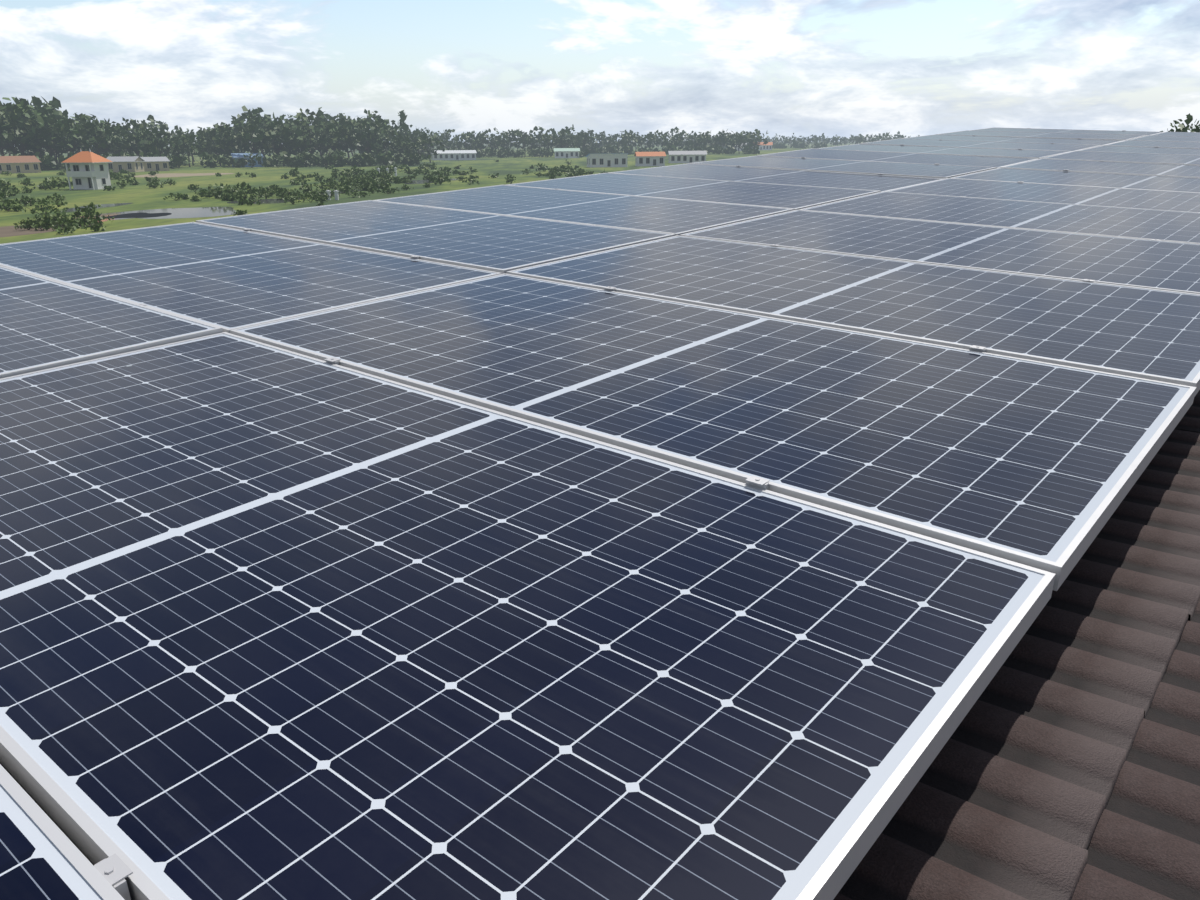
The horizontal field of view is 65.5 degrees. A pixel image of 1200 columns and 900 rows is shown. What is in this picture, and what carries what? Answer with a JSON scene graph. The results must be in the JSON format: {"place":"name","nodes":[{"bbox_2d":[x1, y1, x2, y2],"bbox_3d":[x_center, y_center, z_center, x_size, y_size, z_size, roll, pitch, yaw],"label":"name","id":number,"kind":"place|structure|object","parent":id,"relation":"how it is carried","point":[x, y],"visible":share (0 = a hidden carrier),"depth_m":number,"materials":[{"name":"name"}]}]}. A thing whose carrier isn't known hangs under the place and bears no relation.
{"place":"outdoors","nodes":[
{"label":"outdoors","id":0,"kind":"place"},
{"bbox_2d":[60,203,131,211],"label":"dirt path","id":1,"kind":"structure","parent":0,"point":[103,205],"depth_m":140.96,"materials":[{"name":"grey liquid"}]},
{"bbox_2d":[104,213,171,219],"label":"bank","id":2,"kind":"structure","parent":0,"point":[138,215],"depth_m":119.98,"materials":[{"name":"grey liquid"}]},
{"bbox_2d":[76,207,235,218],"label":"pond water","id":3,"kind":"structure","parent":0,"point":[198,212],"depth_m":125.12,"materials":[{"name":"grey liquid"}]},
{"bbox_2d":[135,173,234,177],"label":"sandy track","id":4,"kind":"structure","parent":0,"point":[177,174],"depth_m":274.21,"materials":[{"name":"beige sand"}]},
{"bbox_2d":[227,198,300,203],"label":"pond water","id":5,"kind":"structure","parent":0,"point":[265,201],"depth_m":148.37,"materials":[{"name":"grey liquid"}]},
{"bbox_2d":[333,190,338,199],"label":"white marker","id":6,"kind":"object","parent":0,"point":[336,195],"visible":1,"depth_m":150.92,"materials":[{"name":"white"}]},
{"bbox_2d":[404,178,458,183],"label":"pond water","id":7,"kind":"structure","parent":0,"point":[419,181],"depth_m":218.38,"materials":[{"name":"grey liquid"}]},
{"bbox_2d":[0,141,874,243],"bbox_3d":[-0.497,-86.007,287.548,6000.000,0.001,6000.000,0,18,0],"label":"ground","id":8,"kind":"structure","parent":0,"point":[141,196],"depth_m":206.94,"materials":[{"name":"green plant"}]},
{"bbox_2d":[0,156,41,173],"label":"house","id":9,"kind":"structure","parent":8,"relation":"on","point":[21,164],"depth_m":297.05,"materials":[{"name":"paint"}]},
{"bbox_2d":[0,224,93,236],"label":"bare soil patch","id":10,"kind":"object","parent":8,"relation":"on","point":[7,231],"visible":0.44,"depth_m":100.39,"materials":[{"name":"beige soil"}]},
{"bbox_2d":[61,148,112,189],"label":"house","id":11,"kind":"structure","parent":8,"relation":"on","point":[89,169],"depth_m":189.09,"materials":[{"name":"tile"}]},
{"bbox_2d":[106,156,144,171],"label":"beige house","id":12,"kind":"structure","parent":8,"relation":"on","point":[131,163],"depth_m":299.17,"materials":[{"name":"grey paint"}]},
{"bbox_2d":[140,157,169,170],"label":"beige house","id":13,"kind":"structure","parent":8,"relation":"on","point":[156,163],"depth_m":309.48,"materials":[{"name":"grey paint"}]},
{"bbox_2d":[0,96,437,163],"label":"tree","id":14,"kind":"object","parent":8,"relation":"on","point":[54,103],"visible":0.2,"depth_m":418.28,"materials":[{"name":"green plant"}]},
{"bbox_2d":[0,97,444,170],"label":"tree","id":15,"kind":"object","parent":8,"relation":"on","point":[69,136],"visible":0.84,"depth_m":353.31,"materials":[{"name":"green plant"}]},
{"bbox_2d":[230,153,263,166],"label":"blue house","id":16,"kind":"structure","parent":8,"relation":"on","point":[240,156],"depth_m":351.55,"materials":[{"name":"grey"}]},
{"bbox_2d":[0,156,607,234],"bbox_3d":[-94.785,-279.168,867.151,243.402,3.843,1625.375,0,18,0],"label":"marsh shrubs","id":17,"kind":"object","parent":8,"relation":"on","point":[355,176],"visible":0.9,"depth_m":178.55,"materials":[{"name":"green plant"}]},
{"bbox_2d":[432,150,476,159],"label":"building","id":18,"kind":"structure","parent":8,"relation":"on","point":[458,155],"depth_m":458.24,"materials":[{"name":"grey paint"}]},
{"bbox_2d":[401,125,595,157],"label":"tree line","id":19,"kind":"object","parent":8,"relation":"on","point":[479,140],"visible":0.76,"depth_m":546.14,"materials":[{"name":"green plant"}]},
{"bbox_2d":[554,148,579,157],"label":"building","id":20,"kind":"structure","parent":8,"relation":"on","point":[566,152],"depth_m":492.92,"materials":[{"name":"grey paint"}]},
{"bbox_2d":[585,153,628,166],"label":"grey house","id":21,"kind":"structure","parent":8,"relation":"on","point":[606,159],"depth_m":323.61,"materials":[{"name":"grey paint"}]},
{"bbox_2d":[634,152,665,165],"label":"brick house","id":22,"kind":"structure","parent":8,"relation":"on","point":[649,158],"depth_m":333.44,"materials":[{"name":"tile"}]},
{"bbox_2d":[563,127,768,154],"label":"tree line","id":23,"kind":"object","parent":8,"relation":"on","point":[627,142],"visible":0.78,"depth_m":615.03,"materials":[{"name":"green plant"}]},
{"bbox_2d":[667,151,706,162],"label":"white building","id":24,"kind":"structure","parent":8,"relation":"on","point":[686,156],"depth_m":372.60,"materials":[{"name":"grey paint"}]},
{"bbox_2d":[685,131,919,148],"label":"tree line","id":25,"kind":"object","parent":8,"relation":"on","point":[822,141],"visible":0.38,"depth_m":972.98,"materials":[{"name":"green plant"}]},
{"bbox_2d":[1160,113,1199,131],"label":"trees","id":26,"kind":"object","parent":8,"relation":"on","point":[1188,120],"visible":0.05,"depth_m":122.26,"materials":[{"name":"green plant"}]},
{"bbox_2d":[0,0,1199,145],"label":"sky","id":27,"kind":"structure","parent":0,"point":[843,68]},
{"bbox_2d":[751,142,772,149],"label":"house","id":28,"kind":"structure","parent":0,"point":[768,146],"depth_m":803.73,"materials":[{"name":"white paint"}]},
{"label":"building walls","id":29,"kind":"object","parent":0,"visible":0},
{"bbox_2d":[0,390,1199,899],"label":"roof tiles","id":30,"kind":"object","parent":29,"relation":"on","point":[1062,766],"visible":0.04,"depth_m":1.11,"materials":[{"name":"brown concrete"}]},
{"bbox_2d":[94,130,1199,899],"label":"clamps","id":31,"kind":"object","parent":30,"relation":"on","point":[114,870],"visible":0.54,"depth_m":0.75,"materials":[{"name":"metal"}]},
{"bbox_2d":[0,764,124,899],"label":"solar panel","id":32,"kind":"object","parent":31,"relation":"attached to","point":[42,857],"depth_m":0.75,"materials":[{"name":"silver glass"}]},
{"bbox_2d":[0,265,222,378],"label":"solar panel","id":33,"kind":"object","parent":31,"relation":"attached to","point":[45,323],"visible":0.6,"depth_m":2.40,"materials":[{"name":"blue glass"}]},
{"bbox_2d":[0,222,502,332],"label":"solar panel","id":34,"kind":"object","parent":31,"relation":"attached to","point":[226,279],"visible":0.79,"depth_m":3.15,"materials":[{"name":"blue glass"}]},
{"bbox_2d":[196,200,675,273],"bbox_3d":[-0.773,-0.950,4.051,1.988,0.036,0.988,16,27,36],"label":"solar panel","id":35,"kind":"object","parent":31,"relation":"attached to","point":[503,244],"visible":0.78,"depth_m":3.89,"materials":[{"name":"blue glass"}]},
{"bbox_2d":[0,332,1055,899],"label":"solar panel","id":36,"kind":"object","parent":31,"relation":"attached to","point":[280,624],"visible":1,"depth_m":1.05,"materials":[{"name":"blue glass"}]},
{"bbox_2d":[375,185,793,235],"bbox_3d":[-0.139,-1.238,4.771,1.988,0.037,0.988,16,27,36],"label":"solar panel","id":37,"kind":"object","parent":31,"relation":"attached to","point":[678,217],"visible":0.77,"depth_m":4.64,"materials":[{"name":"blue glass"}]},
{"bbox_2d":[507,173,880,209],"bbox_3d":[0.496,-1.523,5.484,1.988,0.035,0.988,16,27,36],"label":"solar panel","id":38,"kind":"object","parent":31,"relation":"attached to","point":[796,197],"visible":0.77,"depth_m":5.38,"materials":[{"name":"blue glass"}]},
{"bbox_2d":[230,273,1196,590],"bbox_3d":[0.139,-0.200,2.149,1.988,0.035,0.988,17,27,36],"label":"solar panel","id":39,"kind":"object","parent":31,"relation":"attached to","point":[1032,463],"visible":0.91,"depth_m":1.85,"materials":[{"name":"blue glass"}]},
{"bbox_2d":[609,163,940,191],"bbox_3d":[1.132,-1.806,6.205,1.988,0.035,0.988,17,27,36],"label":"solar panel","id":40,"kind":"object","parent":31,"relation":"attached to","point":[881,183],"visible":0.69,"depth_m":6.15,"materials":[{"name":"blue glass"}]},
{"bbox_2d":[690,156,996,178],"bbox_3d":[1.763,-2.095,6.922,1.988,0.036,0.988,16,27,36],"label":"solar panel","id":41,"kind":"object","parent":31,"relation":"attached to","point":[895,169],"visible":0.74,"depth_m":6.81,"materials":[{"name":"blue glass"}]},
{"bbox_2d":[506,235,1199,396],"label":"solar panel","id":42,"kind":"object","parent":31,"relation":"attached to","point":[1145,333],"visible":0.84,"depth_m":2.68,"materials":[{"name":"blue glass"}]},
{"bbox_2d":[756,148,1037,167],"bbox_3d":[2.399,-2.380,7.638,1.988,0.035,0.988,17,27,36],"label":"solar panel","id":43,"kind":"object","parent":31,"relation":"attached to","point":[941,159],"visible":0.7,"depth_m":7.58,"materials":[{"name":"blue glass"}]},
{"bbox_2d":[680,210,1199,293],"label":"solar panel","id":44,"kind":"object","parent":31,"relation":"attached to","point":[1158,265],"visible":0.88,"depth_m":3.51,"materials":[{"name":"blue glass"}]},
{"bbox_2d":[816,144,1070,158],"bbox_3d":[3.036,-2.668,8.357,1.988,0.037,0.988,16,27,36],"label":"solar panel","id":45,"kind":"object","parent":31,"relation":"attached to","point":[1019,153],"visible":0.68,"depth_m":8.28,"materials":[{"name":"blue glass"}]},
{"bbox_2d":[860,139,1101,150],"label":"solar panel","id":46,"kind":"object","parent":31,"relation":"attached to","point":[996,145],"visible":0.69,"depth_m":9.02,"materials":[{"name":"blue glass"}]},
{"bbox_2d":[799,191,1199,243],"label":"solar panel","id":47,"kind":"object","parent":31,"relation":"attached to","point":[1165,225],"visible":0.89,"depth_m":4.32,"materials":[{"name":"blue glass"}]},
{"bbox_2d":[901,134,1124,145],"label":"solar panel","id":48,"kind":"object","parent":31,"relation":"attached to","point":[1023,139],"visible":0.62,"depth_m":9.78,"materials":[{"name":"blue glass"}]},
{"bbox_2d":[936,130,1146,139],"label":"solar panel","id":49,"kind":"object","parent":31,"relation":"attached to","point":[1057,135],"visible":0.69,"depth_m":10.45,"materials":[{"name":"blue glass"}]},
{"bbox_2d":[886,178,1199,211],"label":"solar panel","id":50,"kind":"object","parent":31,"relation":"attached to","point":[1125,198],"visible":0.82,"depth_m":5.13,"materials":[{"name":"blue glass"}]},
{"bbox_2d":[969,127,1161,134],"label":"solar panel","id":51,"kind":"object","parent":31,"relation":"attached to","point":[1072,131],"visible":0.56,"depth_m":11.25,"materials":[{"name":"blue glass"}]},
{"bbox_2d":[952,168,1199,192],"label":"solar panel","id":52,"kind":"object","parent":31,"relation":"attached to","point":[1153,182],"visible":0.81,"depth_m":5.88,"materials":[{"name":"blue glass"}]},
{"bbox_2d":[1000,158,1199,177],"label":"solar panel","id":53,"kind":"object","parent":31,"relation":"attached to","point":[1174,170],"visible":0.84,"depth_m":6.65,"materials":[{"name":"blue glass"}]},
{"bbox_2d":[1044,151,1199,164],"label":"solar panel","id":54,"kind":"object","parent":31,"relation":"attached to","point":[1141,157],"visible":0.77,"depth_m":7.41,"materials":[{"name":"blue glass"}]},
{"bbox_2d":[1078,145,1199,154],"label":"solar panel","id":55,"kind":"object","parent":31,"relation":"attached to","point":[1157,150],"visible":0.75,"depth_m":8.20,"materials":[{"name":"blue glass"}]},
{"bbox_2d":[1106,140,1199,148],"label":"solar panel","id":56,"kind":"object","parent":31,"relation":"attached to","point":[1166,144],"visible":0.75,"depth_m":8.93,"materials":[{"name":"blue glass"}]},
{"bbox_2d":[1129,135,1199,141],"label":"solar panel","id":57,"kind":"object","parent":31,"relation":"attached to","point":[1172,138],"visible":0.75,"depth_m":9.73,"materials":[{"name":"glass"}]},
{"bbox_2d":[1153,132,1199,136],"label":"solar panel","id":58,"kind":"object","parent":31,"relation":"attached to","point":[1196,134],"visible":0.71,"depth_m":10.47,"materials":[{"name":"glass"}]}
]}

